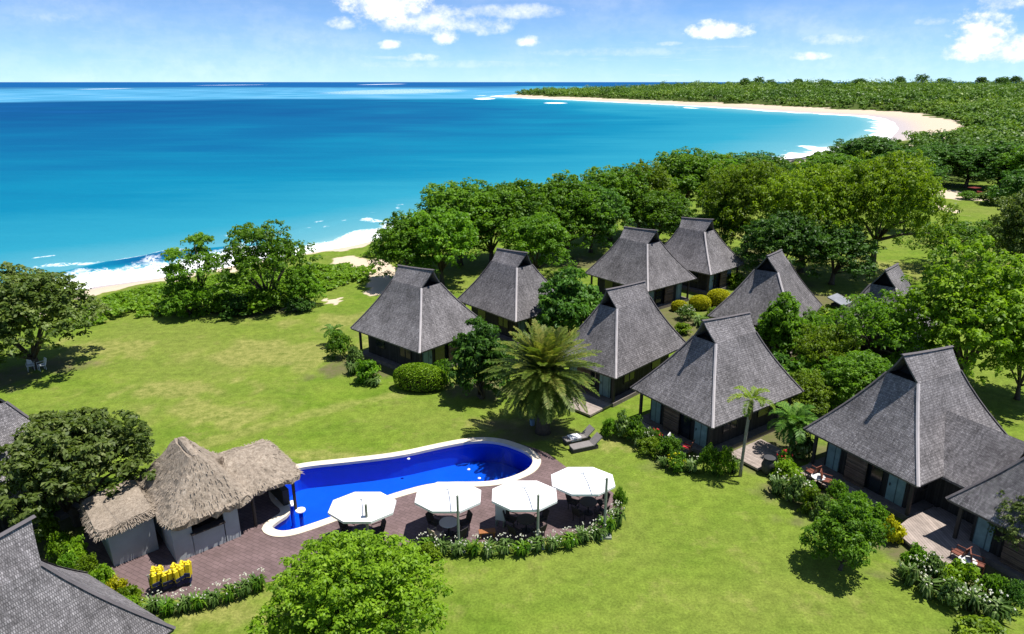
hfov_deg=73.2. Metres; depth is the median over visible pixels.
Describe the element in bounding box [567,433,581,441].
towel
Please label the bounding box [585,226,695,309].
cottage
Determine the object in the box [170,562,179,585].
life jacket
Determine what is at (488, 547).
lily clump
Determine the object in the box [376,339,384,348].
window
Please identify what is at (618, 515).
lily clump
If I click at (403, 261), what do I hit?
beach scrub
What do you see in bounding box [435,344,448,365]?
glass door
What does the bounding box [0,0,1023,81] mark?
sky
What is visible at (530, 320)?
glass door
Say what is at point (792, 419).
bushy palm
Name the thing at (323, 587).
broadleaf tree
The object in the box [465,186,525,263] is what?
broadleaf tree
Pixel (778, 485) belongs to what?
lily clump
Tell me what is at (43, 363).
plastic chair
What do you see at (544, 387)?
date palm
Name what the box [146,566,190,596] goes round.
jacket rack
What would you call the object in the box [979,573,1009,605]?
garden shrub
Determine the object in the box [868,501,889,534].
garden shrub
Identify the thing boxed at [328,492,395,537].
cantilever parasol
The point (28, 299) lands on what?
broadleaf tree
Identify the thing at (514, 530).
rattan chair
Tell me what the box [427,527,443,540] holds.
cane chair
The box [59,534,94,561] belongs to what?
hedge shrub
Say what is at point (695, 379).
cottage
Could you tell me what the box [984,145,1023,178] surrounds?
broadleaf tree
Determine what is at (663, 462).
lily clump
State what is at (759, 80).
skyline tree
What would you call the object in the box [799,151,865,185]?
broadleaf tree
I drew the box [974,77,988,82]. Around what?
skyline tree
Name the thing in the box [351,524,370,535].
terrace table
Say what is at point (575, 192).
broadleaf tree
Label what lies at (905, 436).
cottage
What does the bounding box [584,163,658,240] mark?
broadleaf tree
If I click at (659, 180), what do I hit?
broadleaf tree
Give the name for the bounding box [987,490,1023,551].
broadleaf tree
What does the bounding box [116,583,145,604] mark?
hedge shrub
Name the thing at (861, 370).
broadleaf tree
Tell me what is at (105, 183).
sea
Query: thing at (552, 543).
lily clump
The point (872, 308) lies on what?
broadleaf tree
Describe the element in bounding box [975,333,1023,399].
broadleaf tree
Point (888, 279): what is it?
cottage
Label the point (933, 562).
garden shrub
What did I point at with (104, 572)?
hedge shrub
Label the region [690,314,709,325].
lily clump
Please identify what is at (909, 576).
lily clump
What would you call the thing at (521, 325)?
door
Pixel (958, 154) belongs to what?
broadleaf tree
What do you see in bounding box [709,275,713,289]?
door
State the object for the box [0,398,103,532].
cottage
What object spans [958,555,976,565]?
veranda table
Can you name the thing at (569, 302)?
frangipani
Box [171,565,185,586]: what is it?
life jacket
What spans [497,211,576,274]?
broadleaf tree
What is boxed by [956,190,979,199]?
understorey bush
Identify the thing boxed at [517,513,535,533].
terrace table
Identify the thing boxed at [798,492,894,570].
garden tree
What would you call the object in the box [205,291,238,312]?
shore shrub
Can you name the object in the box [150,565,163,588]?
life jacket
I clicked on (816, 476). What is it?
veranda table
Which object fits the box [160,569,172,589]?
life jacket
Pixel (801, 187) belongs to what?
broadleaf tree
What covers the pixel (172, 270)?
sea almond
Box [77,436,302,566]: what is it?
pool bar
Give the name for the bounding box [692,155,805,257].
broadleaf tree
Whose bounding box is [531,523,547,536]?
rattan chair
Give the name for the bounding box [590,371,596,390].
glass door
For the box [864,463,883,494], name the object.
glass door
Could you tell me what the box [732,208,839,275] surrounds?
broadleaf tree
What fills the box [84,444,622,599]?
terrace paving
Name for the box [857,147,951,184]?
broadleaf tree
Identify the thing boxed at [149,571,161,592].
life jacket
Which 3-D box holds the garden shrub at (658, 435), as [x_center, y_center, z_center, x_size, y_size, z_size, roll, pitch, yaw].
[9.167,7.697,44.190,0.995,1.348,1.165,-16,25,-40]
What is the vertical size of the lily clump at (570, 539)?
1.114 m
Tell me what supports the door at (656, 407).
in the cottage at (695, 379)
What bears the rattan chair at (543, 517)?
on the terrace paving
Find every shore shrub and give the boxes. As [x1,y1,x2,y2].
[158,276,212,316]
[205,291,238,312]
[243,286,288,312]
[280,266,326,301]
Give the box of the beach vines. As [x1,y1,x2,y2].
[68,262,376,327]
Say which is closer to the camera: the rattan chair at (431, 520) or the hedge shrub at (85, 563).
the hedge shrub at (85, 563)
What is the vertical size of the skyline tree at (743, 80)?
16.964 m
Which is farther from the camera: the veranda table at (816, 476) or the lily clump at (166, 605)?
the veranda table at (816, 476)
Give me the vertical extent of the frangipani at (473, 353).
6.508 m
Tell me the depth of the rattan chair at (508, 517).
35.86 m
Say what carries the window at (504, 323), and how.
in the cottage at (501, 291)
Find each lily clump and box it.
[141,590,165,613]
[155,592,177,616]
[169,588,191,613]
[187,587,208,611]
[201,582,221,607]
[215,578,238,603]
[231,572,252,597]
[246,567,268,593]
[344,361,358,375]
[363,376,382,386]
[416,532,436,549]
[434,534,451,555]
[447,536,466,557]
[462,535,481,556]
[480,536,500,558]
[494,532,516,554]
[509,533,531,556]
[526,530,546,552]
[544,530,565,551]
[558,526,580,548]
[575,522,593,542]
[589,519,607,540]
[596,508,615,534]
[606,500,626,527]
[631,435,641,447]
[655,455,668,467]
[683,455,698,473]
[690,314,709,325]
[731,457,740,472]
[767,468,789,496]
[893,555,922,586]
[914,569,945,602]
[962,579,999,614]
[981,589,1019,623]
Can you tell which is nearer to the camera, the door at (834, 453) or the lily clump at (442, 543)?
the lily clump at (442, 543)
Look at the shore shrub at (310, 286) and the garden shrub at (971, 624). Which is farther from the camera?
the shore shrub at (310, 286)
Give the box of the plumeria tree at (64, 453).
[0,406,158,536]
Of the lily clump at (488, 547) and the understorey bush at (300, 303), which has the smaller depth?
the lily clump at (488, 547)
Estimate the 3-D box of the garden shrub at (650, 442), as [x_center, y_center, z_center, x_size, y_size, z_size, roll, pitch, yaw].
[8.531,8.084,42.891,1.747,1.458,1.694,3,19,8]
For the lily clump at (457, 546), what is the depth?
33.65 m
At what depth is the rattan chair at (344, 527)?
35.01 m
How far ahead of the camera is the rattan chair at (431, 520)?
35.61 m
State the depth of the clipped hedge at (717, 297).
71.00 m
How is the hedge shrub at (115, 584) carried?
on the ground
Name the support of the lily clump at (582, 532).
on the ground
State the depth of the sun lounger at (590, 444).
43.51 m
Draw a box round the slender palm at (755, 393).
[727,385,775,476]
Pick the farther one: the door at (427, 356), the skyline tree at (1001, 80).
the skyline tree at (1001, 80)
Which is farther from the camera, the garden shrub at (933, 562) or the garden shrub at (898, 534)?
the garden shrub at (898, 534)
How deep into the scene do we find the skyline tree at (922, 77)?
1167.71 m
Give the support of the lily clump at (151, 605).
on the ground
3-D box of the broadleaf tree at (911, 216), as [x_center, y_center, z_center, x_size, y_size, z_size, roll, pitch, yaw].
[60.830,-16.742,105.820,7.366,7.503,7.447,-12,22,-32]
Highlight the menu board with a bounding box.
[495,505,505,526]
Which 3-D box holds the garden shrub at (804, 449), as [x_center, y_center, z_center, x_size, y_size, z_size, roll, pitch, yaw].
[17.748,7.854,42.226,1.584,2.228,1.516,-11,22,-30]
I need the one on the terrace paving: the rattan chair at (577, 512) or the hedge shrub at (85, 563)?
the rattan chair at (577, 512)
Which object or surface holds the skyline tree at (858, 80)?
on the ground
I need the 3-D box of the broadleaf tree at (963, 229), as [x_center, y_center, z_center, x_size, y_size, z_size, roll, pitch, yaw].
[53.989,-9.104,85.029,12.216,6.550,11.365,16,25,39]
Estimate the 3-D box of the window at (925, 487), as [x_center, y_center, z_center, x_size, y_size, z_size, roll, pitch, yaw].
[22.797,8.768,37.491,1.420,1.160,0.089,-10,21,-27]
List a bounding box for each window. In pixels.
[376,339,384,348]
[399,347,411,360]
[478,309,485,318]
[498,317,508,328]
[605,280,612,287]
[623,371,635,383]
[651,359,659,368]
[689,271,699,282]
[722,420,737,433]
[757,407,768,416]
[921,484,927,490]
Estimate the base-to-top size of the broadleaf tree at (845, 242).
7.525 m
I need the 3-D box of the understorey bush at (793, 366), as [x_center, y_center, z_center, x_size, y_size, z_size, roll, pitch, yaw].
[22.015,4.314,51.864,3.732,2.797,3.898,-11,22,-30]
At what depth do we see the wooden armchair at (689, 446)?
42.32 m
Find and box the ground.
[0,90,1023,633]
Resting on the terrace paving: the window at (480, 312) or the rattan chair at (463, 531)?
the rattan chair at (463, 531)
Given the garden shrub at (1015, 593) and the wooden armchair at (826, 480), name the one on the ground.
the garden shrub at (1015, 593)
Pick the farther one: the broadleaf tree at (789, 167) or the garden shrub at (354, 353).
the broadleaf tree at (789, 167)
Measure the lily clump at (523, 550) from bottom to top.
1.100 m
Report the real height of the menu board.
1.280 m
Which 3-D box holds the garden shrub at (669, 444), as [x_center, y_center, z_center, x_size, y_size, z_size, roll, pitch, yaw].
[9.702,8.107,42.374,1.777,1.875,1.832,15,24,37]
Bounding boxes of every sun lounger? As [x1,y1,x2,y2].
[562,424,594,445]
[569,432,602,453]
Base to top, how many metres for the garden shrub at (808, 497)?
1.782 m
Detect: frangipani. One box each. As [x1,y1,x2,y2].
[447,315,516,398]
[532,265,603,337]
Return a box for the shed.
[827,293,851,310]
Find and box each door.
[422,350,431,363]
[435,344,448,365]
[518,320,525,334]
[529,318,533,335]
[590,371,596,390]
[599,375,610,397]
[648,291,653,300]
[651,400,660,423]
[655,288,664,304]
[675,283,681,298]
[678,414,691,438]
[693,421,707,446]
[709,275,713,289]
[714,273,719,287]
[825,443,841,471]
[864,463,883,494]
[885,474,906,506]
[972,517,995,551]
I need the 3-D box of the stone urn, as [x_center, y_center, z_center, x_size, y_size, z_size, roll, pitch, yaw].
[15.164,8.767,40.749,0.840,1.100,0.827,0,19,0]
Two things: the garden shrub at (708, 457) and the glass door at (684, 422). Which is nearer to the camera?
the garden shrub at (708, 457)
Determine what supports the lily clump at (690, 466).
on the ground
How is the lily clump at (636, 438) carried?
on the ground
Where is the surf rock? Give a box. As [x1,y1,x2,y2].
[786,158,803,162]
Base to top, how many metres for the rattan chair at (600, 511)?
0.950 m
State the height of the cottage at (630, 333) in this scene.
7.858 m
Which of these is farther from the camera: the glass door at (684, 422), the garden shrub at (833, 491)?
the glass door at (684, 422)
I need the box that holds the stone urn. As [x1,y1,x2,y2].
[761,454,775,474]
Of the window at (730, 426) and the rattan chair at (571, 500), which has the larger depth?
the window at (730, 426)
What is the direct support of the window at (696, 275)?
in the cottage at (704, 254)
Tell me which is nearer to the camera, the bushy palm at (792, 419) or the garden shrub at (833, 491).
the garden shrub at (833, 491)
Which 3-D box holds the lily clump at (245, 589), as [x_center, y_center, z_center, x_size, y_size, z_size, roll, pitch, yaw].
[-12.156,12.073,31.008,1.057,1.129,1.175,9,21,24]
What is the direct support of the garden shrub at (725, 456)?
on the ground
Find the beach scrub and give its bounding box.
[359,248,414,271]
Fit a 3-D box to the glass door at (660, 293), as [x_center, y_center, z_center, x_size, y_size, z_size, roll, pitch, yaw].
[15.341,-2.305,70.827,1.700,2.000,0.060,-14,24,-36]
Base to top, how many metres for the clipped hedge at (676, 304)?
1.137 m
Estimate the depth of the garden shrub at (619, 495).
36.75 m
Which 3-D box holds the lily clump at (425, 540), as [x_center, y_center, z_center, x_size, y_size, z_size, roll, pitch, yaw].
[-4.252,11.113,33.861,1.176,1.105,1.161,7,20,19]
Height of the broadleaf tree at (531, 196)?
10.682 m
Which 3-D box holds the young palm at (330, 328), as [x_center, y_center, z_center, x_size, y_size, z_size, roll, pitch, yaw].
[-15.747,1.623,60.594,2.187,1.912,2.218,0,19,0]
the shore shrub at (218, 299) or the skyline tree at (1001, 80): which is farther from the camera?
the skyline tree at (1001, 80)
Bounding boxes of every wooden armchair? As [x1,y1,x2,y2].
[683,439,694,455]
[805,465,821,480]
[820,468,831,487]
[950,545,972,556]
[970,548,984,574]
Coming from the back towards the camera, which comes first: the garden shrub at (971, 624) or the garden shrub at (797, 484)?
the garden shrub at (797, 484)
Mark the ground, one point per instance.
(700, 550)
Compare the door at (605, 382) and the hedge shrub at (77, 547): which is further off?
the door at (605, 382)
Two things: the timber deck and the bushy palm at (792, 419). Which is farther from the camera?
the bushy palm at (792, 419)
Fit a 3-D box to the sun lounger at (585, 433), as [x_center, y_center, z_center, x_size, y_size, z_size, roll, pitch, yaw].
[4.294,7.614,44.546,2.075,0.810,0.680,-8,20,-23]
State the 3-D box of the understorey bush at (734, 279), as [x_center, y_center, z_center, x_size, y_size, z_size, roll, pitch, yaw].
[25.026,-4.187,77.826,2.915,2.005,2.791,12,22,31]
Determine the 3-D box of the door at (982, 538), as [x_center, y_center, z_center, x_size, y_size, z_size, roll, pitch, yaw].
[23.047,10.378,33.638,0.060,2.000,0.800,-10,21,-27]
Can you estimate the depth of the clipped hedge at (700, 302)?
69.72 m
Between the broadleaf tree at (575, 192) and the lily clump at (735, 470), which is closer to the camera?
the lily clump at (735, 470)
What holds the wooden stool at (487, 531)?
on the terrace paving
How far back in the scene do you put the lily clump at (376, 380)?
52.49 m
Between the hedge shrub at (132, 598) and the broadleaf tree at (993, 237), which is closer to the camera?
the hedge shrub at (132, 598)
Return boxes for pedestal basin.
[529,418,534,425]
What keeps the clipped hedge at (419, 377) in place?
on the ground
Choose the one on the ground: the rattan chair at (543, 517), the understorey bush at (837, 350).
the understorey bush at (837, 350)
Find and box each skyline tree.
[738,78,750,84]
[753,76,764,83]
[850,78,866,83]
[893,76,906,82]
[915,74,931,82]
[934,77,958,82]
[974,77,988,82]
[991,76,1010,83]
[1008,75,1022,83]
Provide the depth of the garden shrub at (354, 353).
56.32 m
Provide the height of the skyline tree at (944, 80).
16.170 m
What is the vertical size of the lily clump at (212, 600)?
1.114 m
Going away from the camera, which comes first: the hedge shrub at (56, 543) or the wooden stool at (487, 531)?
the hedge shrub at (56, 543)
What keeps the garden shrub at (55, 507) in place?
on the ground
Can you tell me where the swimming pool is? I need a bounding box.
[262,437,540,537]
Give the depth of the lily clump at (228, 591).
30.74 m
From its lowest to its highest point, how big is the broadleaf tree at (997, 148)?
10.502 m
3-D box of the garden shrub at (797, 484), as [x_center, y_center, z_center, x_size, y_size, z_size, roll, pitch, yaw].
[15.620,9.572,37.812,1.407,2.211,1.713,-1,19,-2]
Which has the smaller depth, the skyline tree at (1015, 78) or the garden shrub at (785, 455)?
the garden shrub at (785, 455)
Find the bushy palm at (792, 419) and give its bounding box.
[767,401,818,455]
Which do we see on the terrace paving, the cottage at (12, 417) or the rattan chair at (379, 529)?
the rattan chair at (379, 529)
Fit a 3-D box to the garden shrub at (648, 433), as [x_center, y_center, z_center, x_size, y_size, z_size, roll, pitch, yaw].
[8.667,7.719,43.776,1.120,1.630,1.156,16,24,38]
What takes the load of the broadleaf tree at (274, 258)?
on the ground
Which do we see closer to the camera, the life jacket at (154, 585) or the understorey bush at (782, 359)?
the life jacket at (154, 585)
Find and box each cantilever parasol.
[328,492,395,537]
[415,482,480,552]
[492,481,556,549]
[551,467,614,539]
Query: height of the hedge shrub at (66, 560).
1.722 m
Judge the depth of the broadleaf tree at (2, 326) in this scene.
51.77 m
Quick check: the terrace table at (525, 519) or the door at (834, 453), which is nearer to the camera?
the terrace table at (525, 519)
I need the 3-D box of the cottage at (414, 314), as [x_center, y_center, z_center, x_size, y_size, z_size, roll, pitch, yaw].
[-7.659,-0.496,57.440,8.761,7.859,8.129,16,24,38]
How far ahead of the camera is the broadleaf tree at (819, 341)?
51.91 m
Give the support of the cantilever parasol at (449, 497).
on the ground
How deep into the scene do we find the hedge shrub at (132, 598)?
29.75 m
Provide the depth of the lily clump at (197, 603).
30.15 m
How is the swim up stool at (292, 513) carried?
on the swimming pool
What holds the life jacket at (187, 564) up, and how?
hanging from the jacket rack
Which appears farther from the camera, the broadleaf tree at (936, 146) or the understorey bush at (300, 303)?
the broadleaf tree at (936, 146)
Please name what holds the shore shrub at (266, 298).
on the ground
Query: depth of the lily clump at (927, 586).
30.91 m
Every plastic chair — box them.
[26,359,34,371]
[36,357,46,371]
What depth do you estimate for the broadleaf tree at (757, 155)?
126.82 m
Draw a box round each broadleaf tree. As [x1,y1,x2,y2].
[0,261,112,368]
[0,295,21,353]
[208,219,322,306]
[244,528,453,633]
[364,209,439,277]
[390,206,479,284]
[415,177,502,265]
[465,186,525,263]
[486,178,578,253]
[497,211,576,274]
[536,169,618,256]
[560,184,634,252]
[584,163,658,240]
[616,158,677,227]
[617,189,695,236]
[649,146,723,224]
[681,151,748,202]
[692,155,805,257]
[695,199,752,245]
[723,150,791,173]
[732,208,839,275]
[744,161,877,272]
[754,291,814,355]
[769,156,803,174]
[780,368,835,415]
[790,219,887,284]
[793,322,875,370]
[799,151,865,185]
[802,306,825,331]
[803,289,942,354]
[815,349,893,408]
[816,149,962,275]
[823,135,907,162]
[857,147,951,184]
[877,233,1023,385]
[891,200,935,230]
[892,216,1001,266]
[904,141,968,176]
[936,144,995,186]
[948,140,1023,188]
[966,224,1015,252]
[973,186,1023,268]
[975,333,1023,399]
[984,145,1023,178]
[985,168,1023,221]
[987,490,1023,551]
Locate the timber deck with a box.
[901,507,981,569]
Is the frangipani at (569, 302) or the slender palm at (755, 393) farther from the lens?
the frangipani at (569, 302)
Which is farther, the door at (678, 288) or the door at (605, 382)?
the door at (678, 288)
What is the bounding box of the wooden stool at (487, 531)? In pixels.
[478,528,495,539]
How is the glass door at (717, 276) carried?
in the cottage at (704, 254)
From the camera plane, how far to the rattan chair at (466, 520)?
35.61 m
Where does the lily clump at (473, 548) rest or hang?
on the ground
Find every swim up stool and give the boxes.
[288,500,295,527]
[295,507,305,526]
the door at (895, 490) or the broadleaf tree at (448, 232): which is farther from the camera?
the broadleaf tree at (448, 232)
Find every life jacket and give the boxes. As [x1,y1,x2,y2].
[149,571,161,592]
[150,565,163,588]
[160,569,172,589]
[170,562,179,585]
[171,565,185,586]
[178,560,191,582]
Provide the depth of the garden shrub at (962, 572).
31.09 m
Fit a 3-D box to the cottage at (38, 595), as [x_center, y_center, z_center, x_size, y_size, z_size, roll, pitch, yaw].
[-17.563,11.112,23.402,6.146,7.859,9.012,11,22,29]
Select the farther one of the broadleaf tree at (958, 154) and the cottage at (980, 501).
the broadleaf tree at (958, 154)
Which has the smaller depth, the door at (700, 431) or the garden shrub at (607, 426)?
the door at (700, 431)
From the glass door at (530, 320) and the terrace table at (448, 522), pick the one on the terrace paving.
the terrace table at (448, 522)
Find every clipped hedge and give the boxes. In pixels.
[393,362,446,391]
[671,300,687,310]
[689,294,711,309]
[707,288,730,305]
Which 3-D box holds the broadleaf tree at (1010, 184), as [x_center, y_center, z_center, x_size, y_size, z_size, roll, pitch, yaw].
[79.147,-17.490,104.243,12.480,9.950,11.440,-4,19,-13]
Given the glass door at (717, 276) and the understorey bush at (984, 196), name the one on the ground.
the understorey bush at (984, 196)
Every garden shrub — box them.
[36,499,59,519]
[324,330,353,359]
[346,346,363,363]
[353,359,381,383]
[417,541,442,561]
[433,358,450,385]
[600,417,619,437]
[613,486,628,509]
[614,409,632,439]
[622,414,646,439]
[635,436,659,460]
[639,426,657,438]
[650,428,663,440]
[654,434,684,456]
[666,451,686,473]
[674,304,697,318]
[674,322,692,334]
[695,442,720,477]
[704,306,715,318]
[715,445,738,474]
[769,459,803,485]
[776,448,793,462]
[781,473,811,503]
[789,426,813,459]
[795,485,820,513]
[806,480,818,489]
[808,493,830,520]
[825,479,848,502]
[845,490,874,511]
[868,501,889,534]
[882,513,906,543]
[897,542,930,579]
[916,551,946,590]
[935,575,969,610]
[937,558,981,594]
[954,614,1007,633]
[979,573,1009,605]
[995,578,1023,611]
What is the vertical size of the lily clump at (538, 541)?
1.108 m
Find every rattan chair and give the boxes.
[338,521,354,535]
[372,518,385,537]
[425,511,440,529]
[452,526,467,541]
[459,510,472,530]
[503,510,517,526]
[507,524,522,542]
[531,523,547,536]
[534,508,549,524]
[565,494,579,508]
[571,506,585,519]
[594,505,609,519]
[595,492,609,507]
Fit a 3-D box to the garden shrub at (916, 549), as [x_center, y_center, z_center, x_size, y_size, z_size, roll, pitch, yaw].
[18.945,11.531,32.331,1.467,1.960,1.205,15,24,36]
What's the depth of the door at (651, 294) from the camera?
69.85 m
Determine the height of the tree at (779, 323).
6.249 m
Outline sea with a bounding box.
[0,82,1015,288]
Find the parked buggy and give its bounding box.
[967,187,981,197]
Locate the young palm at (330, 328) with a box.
[320,324,343,338]
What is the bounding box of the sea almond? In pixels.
[157,231,239,306]
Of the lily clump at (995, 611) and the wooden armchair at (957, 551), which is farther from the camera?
the wooden armchair at (957, 551)
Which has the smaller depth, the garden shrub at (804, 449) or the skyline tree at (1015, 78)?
the garden shrub at (804, 449)
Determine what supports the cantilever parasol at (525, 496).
on the ground
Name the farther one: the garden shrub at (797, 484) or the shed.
the shed
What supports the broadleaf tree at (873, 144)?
on the ground
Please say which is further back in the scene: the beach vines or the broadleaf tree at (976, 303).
the beach vines
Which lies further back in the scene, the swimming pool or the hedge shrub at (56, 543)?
the swimming pool
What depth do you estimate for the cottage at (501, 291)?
62.09 m
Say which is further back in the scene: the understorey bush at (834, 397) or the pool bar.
the understorey bush at (834, 397)
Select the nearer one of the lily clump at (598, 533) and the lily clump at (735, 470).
the lily clump at (598, 533)
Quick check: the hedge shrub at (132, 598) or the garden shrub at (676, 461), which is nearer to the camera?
the hedge shrub at (132, 598)
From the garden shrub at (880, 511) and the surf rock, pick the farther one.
the surf rock
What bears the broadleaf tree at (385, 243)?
on the ground
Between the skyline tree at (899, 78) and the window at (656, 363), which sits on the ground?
the skyline tree at (899, 78)
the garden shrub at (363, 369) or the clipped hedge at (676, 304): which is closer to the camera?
the garden shrub at (363, 369)
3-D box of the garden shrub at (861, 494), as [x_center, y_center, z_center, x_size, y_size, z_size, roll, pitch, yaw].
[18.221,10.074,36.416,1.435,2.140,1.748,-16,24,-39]
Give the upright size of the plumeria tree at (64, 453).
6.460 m
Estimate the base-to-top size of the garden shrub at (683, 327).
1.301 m
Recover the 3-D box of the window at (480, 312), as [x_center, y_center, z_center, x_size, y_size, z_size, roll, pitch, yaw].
[-2.808,-0.344,64.210,0.060,0.900,1.100,-16,24,-39]
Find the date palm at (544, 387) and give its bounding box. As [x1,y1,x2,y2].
[480,319,603,435]
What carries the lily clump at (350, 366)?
on the ground
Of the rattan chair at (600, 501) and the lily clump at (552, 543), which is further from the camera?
the rattan chair at (600, 501)
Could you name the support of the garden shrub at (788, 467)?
on the ground
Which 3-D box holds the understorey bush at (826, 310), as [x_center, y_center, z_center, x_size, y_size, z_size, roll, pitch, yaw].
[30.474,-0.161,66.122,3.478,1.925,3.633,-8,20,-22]
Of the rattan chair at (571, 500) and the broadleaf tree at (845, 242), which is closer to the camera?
the rattan chair at (571, 500)
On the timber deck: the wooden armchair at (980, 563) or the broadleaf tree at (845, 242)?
the wooden armchair at (980, 563)
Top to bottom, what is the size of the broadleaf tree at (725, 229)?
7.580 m
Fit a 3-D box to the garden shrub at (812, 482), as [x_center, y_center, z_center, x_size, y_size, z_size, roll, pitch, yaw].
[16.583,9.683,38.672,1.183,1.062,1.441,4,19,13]
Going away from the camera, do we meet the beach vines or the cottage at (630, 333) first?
the cottage at (630, 333)
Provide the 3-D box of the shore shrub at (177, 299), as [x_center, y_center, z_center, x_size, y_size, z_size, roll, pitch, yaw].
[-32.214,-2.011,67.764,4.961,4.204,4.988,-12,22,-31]
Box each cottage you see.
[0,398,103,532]
[0,515,175,633]
[350,264,481,369]
[457,248,553,344]
[565,280,685,416]
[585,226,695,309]
[630,311,803,470]
[664,217,743,294]
[707,249,822,356]
[796,345,1023,523]
[827,263,936,359]
[945,457,1023,582]
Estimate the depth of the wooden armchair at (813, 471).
39.68 m
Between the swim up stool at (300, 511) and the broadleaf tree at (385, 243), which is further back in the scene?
the broadleaf tree at (385, 243)
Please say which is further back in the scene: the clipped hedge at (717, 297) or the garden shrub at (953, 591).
the clipped hedge at (717, 297)
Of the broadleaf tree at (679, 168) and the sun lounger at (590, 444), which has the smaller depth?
the sun lounger at (590, 444)
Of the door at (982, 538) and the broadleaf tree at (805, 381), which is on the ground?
the broadleaf tree at (805, 381)
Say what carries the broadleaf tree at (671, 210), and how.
on the ground
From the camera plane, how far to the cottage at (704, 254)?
76.41 m
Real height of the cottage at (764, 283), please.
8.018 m
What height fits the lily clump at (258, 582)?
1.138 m
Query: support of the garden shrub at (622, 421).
on the ground
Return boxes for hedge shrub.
[34,514,66,550]
[45,531,74,562]
[56,551,81,568]
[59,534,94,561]
[73,552,99,573]
[88,563,116,582]
[105,574,128,590]
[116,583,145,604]
[124,594,141,606]
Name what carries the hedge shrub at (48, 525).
on the ground
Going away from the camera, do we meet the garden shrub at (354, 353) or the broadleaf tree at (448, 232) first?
the garden shrub at (354, 353)
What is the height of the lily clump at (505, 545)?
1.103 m
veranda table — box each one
[811,473,825,486]
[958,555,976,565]
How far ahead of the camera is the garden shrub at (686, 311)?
66.80 m
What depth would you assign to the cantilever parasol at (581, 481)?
35.89 m
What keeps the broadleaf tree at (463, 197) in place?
on the ground
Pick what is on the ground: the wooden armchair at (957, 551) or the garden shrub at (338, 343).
the garden shrub at (338, 343)
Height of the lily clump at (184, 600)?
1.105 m
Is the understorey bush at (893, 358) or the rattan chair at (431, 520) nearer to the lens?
the rattan chair at (431, 520)
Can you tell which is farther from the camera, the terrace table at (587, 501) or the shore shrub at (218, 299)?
the shore shrub at (218, 299)
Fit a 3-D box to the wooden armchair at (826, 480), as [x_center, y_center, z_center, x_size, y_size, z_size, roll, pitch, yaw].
[17.751,9.175,39.039,0.660,0.950,0.563,11,21,28]
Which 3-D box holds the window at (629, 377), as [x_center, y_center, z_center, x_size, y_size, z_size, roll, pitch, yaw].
[8.664,4.223,50.819,0.089,1.160,1.420,18,26,42]
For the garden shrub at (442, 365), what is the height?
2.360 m
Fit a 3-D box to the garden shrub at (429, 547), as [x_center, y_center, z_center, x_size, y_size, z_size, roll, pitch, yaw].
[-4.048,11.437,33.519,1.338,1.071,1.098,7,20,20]
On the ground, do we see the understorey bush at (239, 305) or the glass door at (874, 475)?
the understorey bush at (239, 305)
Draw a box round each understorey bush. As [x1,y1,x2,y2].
[217,296,258,320]
[284,297,316,313]
[726,272,745,289]
[771,351,791,366]
[783,354,822,376]
[800,330,839,364]
[809,374,842,401]
[817,304,843,317]
[878,351,904,367]
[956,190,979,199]
[977,189,1009,204]
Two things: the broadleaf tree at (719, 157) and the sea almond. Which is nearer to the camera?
the sea almond
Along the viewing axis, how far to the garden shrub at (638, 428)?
44.05 m
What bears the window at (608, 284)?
in the cottage at (631, 255)
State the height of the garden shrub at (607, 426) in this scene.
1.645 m
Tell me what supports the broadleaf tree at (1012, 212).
on the ground
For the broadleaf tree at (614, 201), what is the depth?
89.38 m
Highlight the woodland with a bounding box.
[515,78,1023,178]
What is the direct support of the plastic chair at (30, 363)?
on the ground
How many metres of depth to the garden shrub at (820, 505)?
36.46 m
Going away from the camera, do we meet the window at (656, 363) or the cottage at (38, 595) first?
the cottage at (38, 595)
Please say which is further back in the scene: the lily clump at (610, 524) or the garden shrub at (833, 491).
the garden shrub at (833, 491)
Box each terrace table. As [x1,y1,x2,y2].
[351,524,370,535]
[439,516,456,536]
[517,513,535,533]
[580,496,596,515]
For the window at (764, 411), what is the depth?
45.48 m
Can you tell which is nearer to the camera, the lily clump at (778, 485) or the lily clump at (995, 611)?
the lily clump at (995, 611)
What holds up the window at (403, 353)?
in the cottage at (414, 314)
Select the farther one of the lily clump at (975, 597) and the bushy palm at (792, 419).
the bushy palm at (792, 419)

